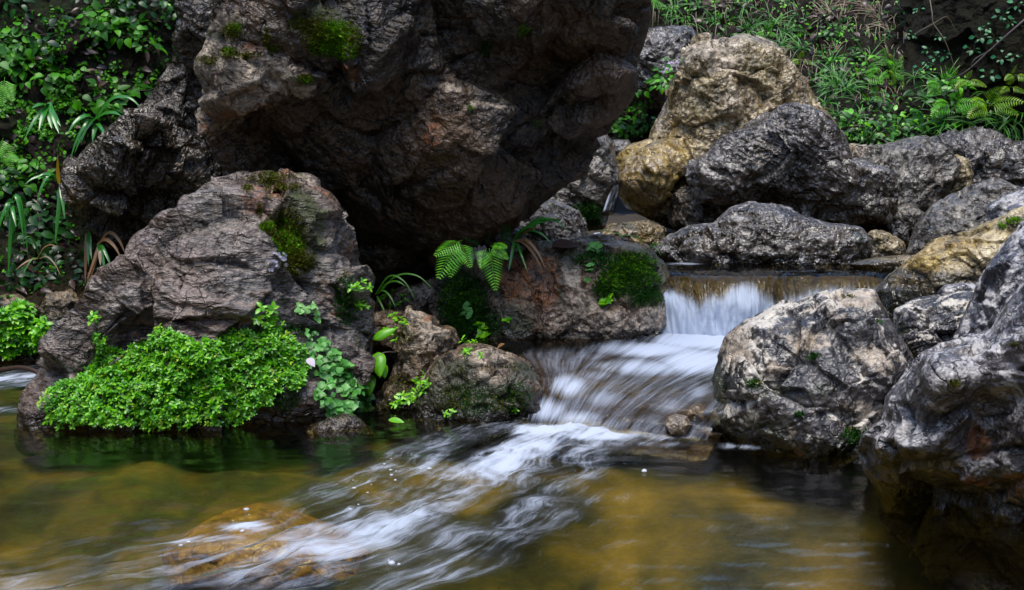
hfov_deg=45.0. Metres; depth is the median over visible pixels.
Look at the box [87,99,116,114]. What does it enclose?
leafy plant
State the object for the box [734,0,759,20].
grass tuft
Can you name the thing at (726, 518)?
ground
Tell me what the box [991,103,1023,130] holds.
grass tuft
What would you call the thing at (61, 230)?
glossy plant
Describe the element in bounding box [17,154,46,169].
leafy plant
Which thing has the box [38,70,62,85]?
leafy plant
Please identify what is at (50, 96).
leafy plant
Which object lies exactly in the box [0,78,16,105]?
fern
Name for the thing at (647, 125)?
leafy plant
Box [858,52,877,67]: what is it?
leafy plant
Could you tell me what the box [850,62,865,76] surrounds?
leafy plant
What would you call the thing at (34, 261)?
glossy plant
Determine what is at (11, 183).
leafy plant
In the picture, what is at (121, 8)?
glossy plant
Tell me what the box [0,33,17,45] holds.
leafy plant
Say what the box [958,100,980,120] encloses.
leafy plant
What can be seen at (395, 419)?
broad leaf
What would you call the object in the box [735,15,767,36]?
grass tuft
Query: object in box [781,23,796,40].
grass tuft
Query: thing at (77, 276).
glossy plant
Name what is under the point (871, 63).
grass tuft
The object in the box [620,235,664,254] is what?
grass tuft
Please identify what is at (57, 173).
yellow blade
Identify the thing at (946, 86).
leafy plant
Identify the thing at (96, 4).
leafy plant
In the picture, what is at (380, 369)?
broad leaved plant
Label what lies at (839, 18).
dry grass tuft
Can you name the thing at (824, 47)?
leafy plant
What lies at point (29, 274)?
glossy plant
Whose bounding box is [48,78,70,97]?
leafy plant
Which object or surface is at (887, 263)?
rock
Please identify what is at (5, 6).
glossy plant
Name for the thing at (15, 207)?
glossy plant
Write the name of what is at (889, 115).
leafy plant
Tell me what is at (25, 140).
leafy plant
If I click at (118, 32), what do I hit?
leafy plant
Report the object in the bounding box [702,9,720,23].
leafy plant
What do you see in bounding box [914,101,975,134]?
grass tuft
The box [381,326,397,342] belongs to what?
sprig
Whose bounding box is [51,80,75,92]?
leafy plant
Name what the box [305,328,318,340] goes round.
sprig
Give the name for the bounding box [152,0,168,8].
glossy plant
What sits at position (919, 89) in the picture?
fern
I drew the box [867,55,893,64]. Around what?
leafy plant
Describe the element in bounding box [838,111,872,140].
leafy plant
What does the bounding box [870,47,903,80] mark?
grass tuft
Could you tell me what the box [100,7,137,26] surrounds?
leafy plant
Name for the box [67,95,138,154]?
grass tuft
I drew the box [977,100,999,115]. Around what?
leafy plant
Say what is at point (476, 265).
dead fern
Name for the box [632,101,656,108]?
leafy plant
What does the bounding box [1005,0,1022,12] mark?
creeper
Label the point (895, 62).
fern
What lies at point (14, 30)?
leafy plant
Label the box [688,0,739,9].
dry grass tuft
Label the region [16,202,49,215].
glossy plant
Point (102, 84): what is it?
dead leaves
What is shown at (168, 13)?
glossy plant
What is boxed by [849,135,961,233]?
boulder
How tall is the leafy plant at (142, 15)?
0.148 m
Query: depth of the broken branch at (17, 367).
4.25 m
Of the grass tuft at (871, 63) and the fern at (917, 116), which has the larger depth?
the grass tuft at (871, 63)
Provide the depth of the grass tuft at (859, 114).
8.54 m
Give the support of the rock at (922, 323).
on the ground
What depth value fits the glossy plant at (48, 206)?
5.53 m
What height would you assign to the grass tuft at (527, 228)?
0.200 m
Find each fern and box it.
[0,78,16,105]
[0,139,19,169]
[434,240,473,278]
[464,224,514,246]
[468,245,488,278]
[476,243,508,289]
[651,0,666,9]
[756,20,778,37]
[791,51,810,64]
[854,67,883,84]
[864,86,883,101]
[870,48,890,63]
[879,60,903,79]
[885,54,903,68]
[888,70,903,90]
[903,81,931,97]
[904,108,954,129]
[927,67,970,93]
[930,90,982,116]
[955,71,986,88]
[967,86,1022,118]
[1003,77,1023,93]
[1004,65,1023,80]
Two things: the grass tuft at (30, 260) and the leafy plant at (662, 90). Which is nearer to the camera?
the grass tuft at (30, 260)
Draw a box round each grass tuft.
[0,194,27,272]
[17,236,59,280]
[25,172,64,241]
[26,102,60,135]
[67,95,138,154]
[84,231,91,280]
[84,231,124,291]
[375,273,429,309]
[508,217,567,270]
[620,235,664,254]
[658,0,694,25]
[663,0,689,24]
[664,4,707,32]
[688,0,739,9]
[690,0,721,15]
[691,3,746,29]
[705,0,751,22]
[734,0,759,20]
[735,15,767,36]
[741,13,765,29]
[749,0,802,34]
[755,25,792,46]
[758,17,805,39]
[768,28,799,48]
[780,31,817,59]
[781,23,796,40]
[803,2,831,33]
[804,2,838,34]
[805,60,863,93]
[806,0,844,18]
[808,0,842,6]
[809,37,843,73]
[815,88,847,109]
[816,66,864,98]
[819,58,858,87]
[820,1,857,27]
[820,64,851,101]
[822,75,873,101]
[825,40,844,58]
[828,0,867,14]
[828,102,861,119]
[842,104,880,131]
[846,0,880,18]
[846,34,896,72]
[853,3,882,21]
[853,48,888,71]
[853,114,888,144]
[863,13,893,35]
[868,67,894,82]
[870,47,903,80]
[874,22,897,39]
[881,110,921,136]
[883,61,904,90]
[898,66,936,83]
[907,128,949,134]
[911,85,947,108]
[911,93,976,135]
[914,72,949,98]
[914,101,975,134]
[919,57,959,97]
[943,113,992,130]
[950,85,988,121]
[966,101,1004,132]
[971,113,1021,140]
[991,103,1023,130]
[991,115,1021,136]
[993,116,1022,136]
[998,112,1023,139]
[1000,124,1019,140]
[1001,111,1023,128]
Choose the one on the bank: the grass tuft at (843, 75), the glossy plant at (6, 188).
the glossy plant at (6, 188)
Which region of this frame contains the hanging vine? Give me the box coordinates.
[914,0,955,71]
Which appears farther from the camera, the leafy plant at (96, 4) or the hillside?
the hillside
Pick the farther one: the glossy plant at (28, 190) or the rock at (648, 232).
the rock at (648, 232)
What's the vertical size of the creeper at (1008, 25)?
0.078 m
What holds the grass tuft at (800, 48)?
on the hillside
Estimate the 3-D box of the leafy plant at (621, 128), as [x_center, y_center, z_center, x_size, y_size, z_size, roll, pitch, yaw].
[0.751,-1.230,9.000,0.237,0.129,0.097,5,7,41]
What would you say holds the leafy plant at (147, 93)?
on the bank
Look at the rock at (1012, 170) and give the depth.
7.31 m
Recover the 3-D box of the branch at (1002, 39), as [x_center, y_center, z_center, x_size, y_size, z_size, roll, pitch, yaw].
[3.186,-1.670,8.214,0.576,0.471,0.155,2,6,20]
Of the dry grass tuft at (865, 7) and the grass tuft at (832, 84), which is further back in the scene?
the dry grass tuft at (865, 7)
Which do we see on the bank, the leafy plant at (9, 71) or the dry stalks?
the leafy plant at (9, 71)
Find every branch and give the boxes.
[0,365,37,373]
[945,19,1023,80]
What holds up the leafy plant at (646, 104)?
on the boulder at (669, 42)
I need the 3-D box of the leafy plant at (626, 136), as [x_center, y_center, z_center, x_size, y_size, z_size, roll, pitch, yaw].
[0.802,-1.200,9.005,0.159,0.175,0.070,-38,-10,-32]
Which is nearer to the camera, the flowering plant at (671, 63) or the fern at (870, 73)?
the flowering plant at (671, 63)
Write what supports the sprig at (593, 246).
on the boulder at (553, 306)
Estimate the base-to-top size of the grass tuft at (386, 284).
0.139 m
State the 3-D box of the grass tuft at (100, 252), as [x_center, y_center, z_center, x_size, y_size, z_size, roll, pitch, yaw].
[-1.659,-0.129,5.061,0.182,0.266,0.074,1,5,15]
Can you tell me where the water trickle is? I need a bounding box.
[600,181,620,215]
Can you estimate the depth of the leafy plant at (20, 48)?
5.72 m
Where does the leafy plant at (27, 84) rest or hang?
on the bank
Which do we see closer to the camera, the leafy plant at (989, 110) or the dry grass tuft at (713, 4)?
the leafy plant at (989, 110)
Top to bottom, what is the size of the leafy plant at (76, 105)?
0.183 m
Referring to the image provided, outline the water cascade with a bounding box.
[534,333,724,445]
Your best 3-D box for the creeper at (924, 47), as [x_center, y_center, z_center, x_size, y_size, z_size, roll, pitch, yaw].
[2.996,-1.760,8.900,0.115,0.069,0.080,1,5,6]
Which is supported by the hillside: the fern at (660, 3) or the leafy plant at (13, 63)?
the fern at (660, 3)
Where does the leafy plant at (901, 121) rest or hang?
on the hillside
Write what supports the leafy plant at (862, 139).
on the hillside
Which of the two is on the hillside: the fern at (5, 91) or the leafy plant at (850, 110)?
the leafy plant at (850, 110)
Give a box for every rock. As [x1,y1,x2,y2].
[0,294,39,369]
[36,289,79,361]
[162,503,369,589]
[305,413,375,443]
[367,309,404,354]
[370,227,526,303]
[370,305,460,434]
[415,343,542,447]
[519,199,587,241]
[600,220,666,247]
[613,139,631,156]
[665,413,691,435]
[667,183,860,231]
[686,404,707,424]
[849,254,914,276]
[868,229,905,257]
[884,220,909,245]
[892,203,924,238]
[893,290,973,357]
[937,282,975,293]
[948,154,973,194]
[1000,140,1023,187]
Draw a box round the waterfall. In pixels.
[661,270,892,335]
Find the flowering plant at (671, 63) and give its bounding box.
[662,58,679,74]
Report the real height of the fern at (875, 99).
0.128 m
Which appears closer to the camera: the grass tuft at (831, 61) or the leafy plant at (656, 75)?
the leafy plant at (656, 75)
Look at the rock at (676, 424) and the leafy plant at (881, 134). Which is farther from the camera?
the leafy plant at (881, 134)
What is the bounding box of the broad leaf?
[389,417,403,422]
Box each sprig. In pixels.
[87,310,101,325]
[251,301,278,324]
[268,259,277,271]
[272,252,288,266]
[294,301,320,322]
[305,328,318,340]
[347,277,372,292]
[353,300,370,311]
[379,288,408,309]
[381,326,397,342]
[387,312,407,328]
[389,389,414,410]
[408,384,421,402]
[411,371,430,395]
[443,408,456,417]
[458,335,483,361]
[461,301,472,318]
[473,317,511,340]
[583,262,594,282]
[586,241,602,252]
[599,293,612,307]
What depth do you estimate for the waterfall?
4.66 m
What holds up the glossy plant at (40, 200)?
on the bank
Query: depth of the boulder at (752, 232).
5.35 m
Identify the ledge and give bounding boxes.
[671,275,886,307]
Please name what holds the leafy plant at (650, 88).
on the boulder at (669, 42)
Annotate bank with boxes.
[0,0,177,290]
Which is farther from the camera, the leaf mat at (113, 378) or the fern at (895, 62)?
the fern at (895, 62)
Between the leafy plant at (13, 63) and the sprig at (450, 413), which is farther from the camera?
the leafy plant at (13, 63)
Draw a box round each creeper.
[921,46,935,53]
[928,53,946,61]
[935,49,951,61]
[963,40,980,55]
[969,27,991,42]
[980,69,1001,80]
[987,30,1002,43]
[990,50,1010,64]
[991,9,1012,22]
[1003,18,1016,27]
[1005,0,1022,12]
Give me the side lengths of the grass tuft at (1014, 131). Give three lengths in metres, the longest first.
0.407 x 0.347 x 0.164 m
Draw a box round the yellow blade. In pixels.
[56,155,59,182]
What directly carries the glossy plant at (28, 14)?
on the bank
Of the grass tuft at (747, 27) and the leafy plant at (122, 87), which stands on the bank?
the leafy plant at (122, 87)
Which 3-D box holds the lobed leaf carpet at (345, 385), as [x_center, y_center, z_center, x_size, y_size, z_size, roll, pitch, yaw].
[-0.536,0.253,3.822,0.191,0.262,0.370,0,5,0]
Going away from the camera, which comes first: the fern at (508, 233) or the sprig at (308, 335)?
the sprig at (308, 335)
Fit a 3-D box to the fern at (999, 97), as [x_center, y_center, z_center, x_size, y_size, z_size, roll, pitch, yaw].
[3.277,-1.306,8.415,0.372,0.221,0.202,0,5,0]
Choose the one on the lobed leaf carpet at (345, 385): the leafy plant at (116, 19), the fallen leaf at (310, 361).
the fallen leaf at (310, 361)
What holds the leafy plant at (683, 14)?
on the hillside
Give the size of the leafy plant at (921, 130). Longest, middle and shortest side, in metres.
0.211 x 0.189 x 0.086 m
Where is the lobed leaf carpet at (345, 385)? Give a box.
[302,337,374,417]
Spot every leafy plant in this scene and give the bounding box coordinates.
[0,28,29,62]
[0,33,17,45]
[0,44,25,69]
[0,46,36,65]
[0,52,30,83]
[0,56,24,69]
[0,58,19,69]
[0,58,29,76]
[0,166,28,190]
[0,173,18,190]
[0,183,17,196]
[1,22,40,59]
[1,25,20,61]
[1,48,21,73]
[1,58,24,75]
[8,44,39,81]
[11,155,35,177]
[14,35,36,51]
[15,73,36,90]
[16,156,45,172]
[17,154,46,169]
[18,159,36,194]
[20,157,35,172]
[21,61,61,96]
[22,130,46,144]
[24,163,55,179]
[30,60,71,88]
[33,63,75,80]
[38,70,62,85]
[45,83,72,101]
[47,71,66,83]
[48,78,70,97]
[50,70,85,87]
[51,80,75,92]
[55,73,91,110]
[64,62,87,83]
[65,64,80,74]
[65,93,102,113]
[75,9,121,40]
[78,17,111,39]
[80,5,108,24]
[80,24,103,39]
[83,11,109,32]
[84,22,101,47]
[86,78,109,94]
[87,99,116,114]
[88,16,128,37]
[91,0,121,30]
[94,93,121,112]
[95,85,129,111]
[96,0,112,23]
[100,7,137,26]
[101,98,123,108]
[108,71,152,102]
[110,88,134,113]
[111,25,145,49]
[128,17,155,49]
[129,12,146,41]
[131,38,167,54]
[132,73,155,96]
[137,18,157,35]
[609,120,627,132]
[612,117,625,134]
[612,121,635,139]
[623,115,641,131]
[631,116,646,134]
[631,121,645,137]
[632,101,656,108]
[633,99,654,111]
[635,113,656,131]
[636,86,652,97]
[637,100,658,109]
[637,114,654,131]
[644,77,670,89]
[647,73,671,90]
[652,65,672,79]
[653,76,671,94]
[654,67,673,82]
[654,68,672,90]
[658,70,675,86]
[662,57,683,68]
[673,6,690,22]
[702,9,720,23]
[721,7,737,21]
[792,12,812,23]
[814,29,833,50]
[818,29,838,44]
[819,23,840,40]
[820,66,839,78]
[827,25,844,36]
[828,55,854,73]
[838,108,870,140]
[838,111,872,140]
[844,77,865,88]
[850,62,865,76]
[850,123,871,141]
[856,126,884,144]
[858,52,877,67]
[865,121,891,142]
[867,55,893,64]
[869,107,895,124]
[869,122,897,142]
[870,89,896,108]
[872,120,905,139]
[878,93,898,110]
[879,105,905,131]
[887,116,918,128]
[889,118,912,135]
[892,116,918,129]
[894,122,921,139]
[902,119,935,134]
[916,121,940,135]
[920,68,938,80]
[925,89,958,110]
[931,104,964,128]
[941,75,976,92]
[947,85,971,105]
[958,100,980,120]
[968,98,995,120]
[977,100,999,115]
[986,106,1014,125]
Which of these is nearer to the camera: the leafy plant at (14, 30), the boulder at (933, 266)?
the boulder at (933, 266)
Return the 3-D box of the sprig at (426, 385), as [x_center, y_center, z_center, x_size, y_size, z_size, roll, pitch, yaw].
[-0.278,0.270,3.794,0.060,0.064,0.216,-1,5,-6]
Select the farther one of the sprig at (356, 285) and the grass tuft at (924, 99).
the grass tuft at (924, 99)
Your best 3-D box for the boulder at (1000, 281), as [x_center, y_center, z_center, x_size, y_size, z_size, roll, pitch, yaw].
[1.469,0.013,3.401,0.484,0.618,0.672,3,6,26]
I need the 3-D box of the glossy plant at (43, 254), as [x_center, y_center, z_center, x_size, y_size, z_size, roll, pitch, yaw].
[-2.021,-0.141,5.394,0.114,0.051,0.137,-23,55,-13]
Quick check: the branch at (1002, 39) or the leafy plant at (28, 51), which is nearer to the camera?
the leafy plant at (28, 51)
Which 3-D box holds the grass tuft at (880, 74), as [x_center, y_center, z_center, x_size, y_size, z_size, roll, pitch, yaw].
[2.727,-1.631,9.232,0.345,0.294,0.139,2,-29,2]
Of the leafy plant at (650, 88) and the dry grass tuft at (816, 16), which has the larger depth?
the dry grass tuft at (816, 16)
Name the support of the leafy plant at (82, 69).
on the bank
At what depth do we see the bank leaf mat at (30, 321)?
4.85 m
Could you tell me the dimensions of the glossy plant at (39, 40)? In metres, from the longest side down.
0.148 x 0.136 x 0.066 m
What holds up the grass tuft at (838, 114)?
on the hillside
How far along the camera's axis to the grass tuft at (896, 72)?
9.25 m
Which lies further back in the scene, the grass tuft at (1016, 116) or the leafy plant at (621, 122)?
the leafy plant at (621, 122)
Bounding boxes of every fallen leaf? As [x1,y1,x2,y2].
[306,358,314,366]
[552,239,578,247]
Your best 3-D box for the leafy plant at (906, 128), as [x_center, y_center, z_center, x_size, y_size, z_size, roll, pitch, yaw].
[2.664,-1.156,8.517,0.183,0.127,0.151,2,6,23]
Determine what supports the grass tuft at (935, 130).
on the hillside
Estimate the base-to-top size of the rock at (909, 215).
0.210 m
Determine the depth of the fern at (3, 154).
5.24 m
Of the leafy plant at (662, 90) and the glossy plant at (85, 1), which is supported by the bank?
the glossy plant at (85, 1)
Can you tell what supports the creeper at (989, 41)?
attached to the dark wall
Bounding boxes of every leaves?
[0,0,171,297]
[36,323,303,427]
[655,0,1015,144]
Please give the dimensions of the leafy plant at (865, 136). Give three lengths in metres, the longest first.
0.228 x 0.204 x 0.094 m
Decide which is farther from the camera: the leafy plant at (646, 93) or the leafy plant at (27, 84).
the leafy plant at (646, 93)
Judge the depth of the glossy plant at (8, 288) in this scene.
5.21 m
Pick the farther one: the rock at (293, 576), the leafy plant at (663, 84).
the leafy plant at (663, 84)
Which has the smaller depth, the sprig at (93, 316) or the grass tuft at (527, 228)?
the sprig at (93, 316)
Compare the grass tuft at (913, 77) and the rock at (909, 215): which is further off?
the grass tuft at (913, 77)
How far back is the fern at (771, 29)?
9.80 m
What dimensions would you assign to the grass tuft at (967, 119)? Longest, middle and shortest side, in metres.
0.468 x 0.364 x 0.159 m
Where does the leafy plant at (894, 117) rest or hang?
on the hillside
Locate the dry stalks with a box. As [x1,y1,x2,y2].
[653,0,903,104]
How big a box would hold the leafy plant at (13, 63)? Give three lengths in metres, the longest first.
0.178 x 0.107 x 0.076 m
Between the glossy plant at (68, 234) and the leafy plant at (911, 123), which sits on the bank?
the glossy plant at (68, 234)
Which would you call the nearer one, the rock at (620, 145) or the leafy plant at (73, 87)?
the leafy plant at (73, 87)
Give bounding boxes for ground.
[0,0,940,589]
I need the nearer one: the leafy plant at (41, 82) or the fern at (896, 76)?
the leafy plant at (41, 82)
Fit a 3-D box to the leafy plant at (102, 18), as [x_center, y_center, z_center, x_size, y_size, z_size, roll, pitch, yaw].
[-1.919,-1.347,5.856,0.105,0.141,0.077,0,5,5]
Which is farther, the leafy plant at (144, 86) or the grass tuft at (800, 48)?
the grass tuft at (800, 48)
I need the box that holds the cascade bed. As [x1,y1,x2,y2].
[515,348,721,469]
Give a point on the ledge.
(698, 291)
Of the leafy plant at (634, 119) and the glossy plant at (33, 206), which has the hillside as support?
the leafy plant at (634, 119)
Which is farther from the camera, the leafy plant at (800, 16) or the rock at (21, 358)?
the leafy plant at (800, 16)
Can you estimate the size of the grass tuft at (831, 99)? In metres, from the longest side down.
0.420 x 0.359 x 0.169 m
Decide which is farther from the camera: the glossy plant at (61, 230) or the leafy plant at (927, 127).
the leafy plant at (927, 127)
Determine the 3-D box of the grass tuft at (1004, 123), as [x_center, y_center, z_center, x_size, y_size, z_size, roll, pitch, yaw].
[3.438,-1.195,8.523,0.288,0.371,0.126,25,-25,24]
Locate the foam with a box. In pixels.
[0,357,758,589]
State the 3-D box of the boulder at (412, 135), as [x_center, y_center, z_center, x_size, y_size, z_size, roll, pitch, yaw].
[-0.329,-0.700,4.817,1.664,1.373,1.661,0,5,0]
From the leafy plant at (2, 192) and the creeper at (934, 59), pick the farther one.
the creeper at (934, 59)
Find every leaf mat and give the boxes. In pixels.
[0,297,53,360]
[37,315,310,431]
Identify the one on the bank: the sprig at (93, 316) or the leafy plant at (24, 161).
the leafy plant at (24, 161)
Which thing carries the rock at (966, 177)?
on the boulder at (925, 169)
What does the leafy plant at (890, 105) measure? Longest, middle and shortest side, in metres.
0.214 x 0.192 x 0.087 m
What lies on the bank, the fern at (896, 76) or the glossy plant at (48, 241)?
the glossy plant at (48, 241)
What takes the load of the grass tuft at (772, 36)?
on the hillside
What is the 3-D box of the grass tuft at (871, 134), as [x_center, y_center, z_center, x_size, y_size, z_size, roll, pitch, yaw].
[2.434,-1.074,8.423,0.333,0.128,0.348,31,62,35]
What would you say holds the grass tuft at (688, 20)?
on the hillside
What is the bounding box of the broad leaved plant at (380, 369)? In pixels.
[363,328,396,395]
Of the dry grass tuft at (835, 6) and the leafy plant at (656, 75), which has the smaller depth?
the leafy plant at (656, 75)
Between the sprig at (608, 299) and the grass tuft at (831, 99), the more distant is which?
the grass tuft at (831, 99)
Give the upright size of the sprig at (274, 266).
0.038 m
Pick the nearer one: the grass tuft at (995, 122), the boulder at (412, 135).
the boulder at (412, 135)
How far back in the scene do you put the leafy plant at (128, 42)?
5.83 m
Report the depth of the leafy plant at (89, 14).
5.79 m
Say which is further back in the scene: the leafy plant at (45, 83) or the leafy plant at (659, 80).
the leafy plant at (659, 80)
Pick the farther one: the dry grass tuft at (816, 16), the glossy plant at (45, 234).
the dry grass tuft at (816, 16)
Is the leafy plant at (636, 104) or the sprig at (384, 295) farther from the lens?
the leafy plant at (636, 104)
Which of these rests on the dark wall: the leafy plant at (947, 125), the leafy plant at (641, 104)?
the leafy plant at (947, 125)
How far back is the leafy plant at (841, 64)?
9.16 m
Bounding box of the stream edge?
[0,272,95,381]
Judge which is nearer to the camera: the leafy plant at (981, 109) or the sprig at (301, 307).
the sprig at (301, 307)
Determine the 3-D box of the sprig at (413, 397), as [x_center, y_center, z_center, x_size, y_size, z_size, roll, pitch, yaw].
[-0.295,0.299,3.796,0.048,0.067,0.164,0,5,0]
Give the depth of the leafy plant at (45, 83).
5.74 m
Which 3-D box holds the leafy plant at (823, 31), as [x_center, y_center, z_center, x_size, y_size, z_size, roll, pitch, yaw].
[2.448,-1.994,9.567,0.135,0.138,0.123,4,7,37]
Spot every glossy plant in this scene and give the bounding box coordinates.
[0,160,20,193]
[0,181,26,211]
[0,196,17,225]
[0,201,30,232]
[0,235,24,253]
[0,264,31,290]
[3,0,18,10]
[3,0,35,18]
[4,263,28,292]
[7,163,42,196]
[7,262,31,280]
[12,213,54,255]
[12,231,63,265]
[15,201,33,220]
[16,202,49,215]
[16,209,52,228]
[21,226,57,248]
[23,210,74,244]
[24,23,53,45]
[28,214,66,245]
[28,266,57,285]
[29,32,60,62]
[32,189,56,203]
[32,270,57,288]
[33,255,55,272]
[34,273,59,294]
[38,250,61,273]
[41,9,75,30]
[41,190,65,214]
[45,203,68,232]
[54,249,83,264]
[69,248,92,268]
[71,0,88,2]
[71,262,97,286]
[90,33,115,48]
[102,1,125,14]
[119,0,146,7]
[125,0,159,23]
[151,6,171,22]
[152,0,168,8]
[159,1,177,21]
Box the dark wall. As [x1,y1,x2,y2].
[896,0,1023,133]
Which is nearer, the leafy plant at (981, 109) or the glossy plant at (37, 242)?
the glossy plant at (37, 242)
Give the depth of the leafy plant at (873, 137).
8.36 m
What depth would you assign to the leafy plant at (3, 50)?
5.69 m
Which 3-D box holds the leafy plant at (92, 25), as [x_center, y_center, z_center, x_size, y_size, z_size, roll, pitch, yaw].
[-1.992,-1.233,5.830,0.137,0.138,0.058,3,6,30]
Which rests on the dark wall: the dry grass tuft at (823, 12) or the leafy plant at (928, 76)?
the leafy plant at (928, 76)
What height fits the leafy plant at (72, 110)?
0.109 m
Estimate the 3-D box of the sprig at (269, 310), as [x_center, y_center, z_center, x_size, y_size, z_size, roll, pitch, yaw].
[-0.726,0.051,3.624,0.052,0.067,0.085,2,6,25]
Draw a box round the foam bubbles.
[178,458,646,565]
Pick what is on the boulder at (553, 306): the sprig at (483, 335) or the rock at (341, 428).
the sprig at (483, 335)
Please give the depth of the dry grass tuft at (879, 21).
9.80 m
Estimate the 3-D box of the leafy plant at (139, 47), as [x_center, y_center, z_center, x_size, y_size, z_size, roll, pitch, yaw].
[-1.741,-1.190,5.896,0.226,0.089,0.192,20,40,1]
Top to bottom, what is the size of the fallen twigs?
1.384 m
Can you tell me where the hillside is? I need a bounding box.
[607,0,1022,144]
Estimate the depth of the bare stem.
4.03 m
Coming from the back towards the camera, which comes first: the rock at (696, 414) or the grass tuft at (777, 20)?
the grass tuft at (777, 20)
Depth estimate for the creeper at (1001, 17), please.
8.44 m
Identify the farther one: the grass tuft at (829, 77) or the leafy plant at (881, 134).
the grass tuft at (829, 77)
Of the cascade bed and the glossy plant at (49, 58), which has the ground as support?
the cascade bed
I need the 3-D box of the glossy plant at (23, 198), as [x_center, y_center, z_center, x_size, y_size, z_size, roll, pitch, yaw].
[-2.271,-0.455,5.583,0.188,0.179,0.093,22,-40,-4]
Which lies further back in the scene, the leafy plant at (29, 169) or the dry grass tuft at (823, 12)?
the dry grass tuft at (823, 12)
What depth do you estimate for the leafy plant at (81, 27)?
5.81 m
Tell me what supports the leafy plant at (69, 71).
on the bank
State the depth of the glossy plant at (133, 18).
5.91 m
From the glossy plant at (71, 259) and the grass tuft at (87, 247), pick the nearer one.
the grass tuft at (87, 247)
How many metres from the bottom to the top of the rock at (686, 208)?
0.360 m
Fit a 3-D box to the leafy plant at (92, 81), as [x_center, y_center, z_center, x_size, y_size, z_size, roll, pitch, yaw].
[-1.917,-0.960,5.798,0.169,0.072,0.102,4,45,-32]
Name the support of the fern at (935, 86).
on the dark wall
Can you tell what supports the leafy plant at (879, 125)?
on the hillside
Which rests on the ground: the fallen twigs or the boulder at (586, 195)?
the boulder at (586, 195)
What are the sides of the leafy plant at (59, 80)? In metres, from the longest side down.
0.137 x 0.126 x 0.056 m
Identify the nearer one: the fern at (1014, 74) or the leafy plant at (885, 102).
the fern at (1014, 74)
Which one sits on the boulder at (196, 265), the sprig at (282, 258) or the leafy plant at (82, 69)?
the sprig at (282, 258)
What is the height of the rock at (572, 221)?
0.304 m
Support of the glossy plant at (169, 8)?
on the bank
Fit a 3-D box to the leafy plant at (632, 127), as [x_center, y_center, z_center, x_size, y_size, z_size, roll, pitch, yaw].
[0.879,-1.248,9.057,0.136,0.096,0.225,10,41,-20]
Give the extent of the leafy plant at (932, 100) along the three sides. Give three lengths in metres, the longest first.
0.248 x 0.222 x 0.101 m
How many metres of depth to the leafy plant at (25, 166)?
5.62 m
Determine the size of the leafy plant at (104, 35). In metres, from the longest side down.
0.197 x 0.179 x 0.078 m
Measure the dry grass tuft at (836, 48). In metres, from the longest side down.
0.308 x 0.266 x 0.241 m
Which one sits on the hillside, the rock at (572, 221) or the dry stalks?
the dry stalks
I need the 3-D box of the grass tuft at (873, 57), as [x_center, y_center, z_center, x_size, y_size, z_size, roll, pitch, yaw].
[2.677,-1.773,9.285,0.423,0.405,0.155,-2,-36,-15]
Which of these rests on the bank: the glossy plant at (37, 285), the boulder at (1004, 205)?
the glossy plant at (37, 285)
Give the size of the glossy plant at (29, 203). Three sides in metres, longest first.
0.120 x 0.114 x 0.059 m
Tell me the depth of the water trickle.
6.08 m
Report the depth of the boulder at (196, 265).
3.68 m
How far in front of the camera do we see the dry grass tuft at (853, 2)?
10.00 m
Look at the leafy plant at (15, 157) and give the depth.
5.63 m
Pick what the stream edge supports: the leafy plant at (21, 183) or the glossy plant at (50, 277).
the glossy plant at (50, 277)
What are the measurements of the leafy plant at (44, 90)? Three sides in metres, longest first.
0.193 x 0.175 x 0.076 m
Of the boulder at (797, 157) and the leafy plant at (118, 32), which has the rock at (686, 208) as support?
the boulder at (797, 157)
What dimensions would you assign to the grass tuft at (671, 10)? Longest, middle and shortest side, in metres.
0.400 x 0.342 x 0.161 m
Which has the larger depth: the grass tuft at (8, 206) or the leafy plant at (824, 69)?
the leafy plant at (824, 69)
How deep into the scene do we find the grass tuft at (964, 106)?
8.51 m
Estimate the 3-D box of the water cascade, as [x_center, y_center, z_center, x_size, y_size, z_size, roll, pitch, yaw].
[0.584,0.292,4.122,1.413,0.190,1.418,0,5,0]
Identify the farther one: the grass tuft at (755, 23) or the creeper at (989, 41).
the grass tuft at (755, 23)
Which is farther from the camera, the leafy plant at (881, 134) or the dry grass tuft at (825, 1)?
the dry grass tuft at (825, 1)
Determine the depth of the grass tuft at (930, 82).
8.70 m
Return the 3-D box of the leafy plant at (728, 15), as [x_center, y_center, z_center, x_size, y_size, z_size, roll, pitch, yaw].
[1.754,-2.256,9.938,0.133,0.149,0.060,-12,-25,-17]
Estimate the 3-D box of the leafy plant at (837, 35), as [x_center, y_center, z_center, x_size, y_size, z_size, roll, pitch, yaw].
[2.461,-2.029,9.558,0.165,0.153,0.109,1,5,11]
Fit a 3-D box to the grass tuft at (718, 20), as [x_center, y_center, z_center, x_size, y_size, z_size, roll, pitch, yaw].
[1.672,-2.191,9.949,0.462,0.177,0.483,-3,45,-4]
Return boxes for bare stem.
[366,264,372,354]
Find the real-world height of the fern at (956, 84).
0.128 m
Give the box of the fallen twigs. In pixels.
[2,4,153,285]
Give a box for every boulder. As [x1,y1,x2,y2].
[14,168,377,462]
[59,0,222,248]
[194,0,651,286]
[375,233,674,354]
[551,135,619,230]
[616,33,837,229]
[628,25,697,108]
[652,201,872,276]
[682,102,900,225]
[706,288,913,482]
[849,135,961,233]
[858,283,1023,589]
[875,206,1023,326]
[903,177,1020,254]
[929,126,1012,183]
[952,221,1023,339]
[983,187,1023,222]

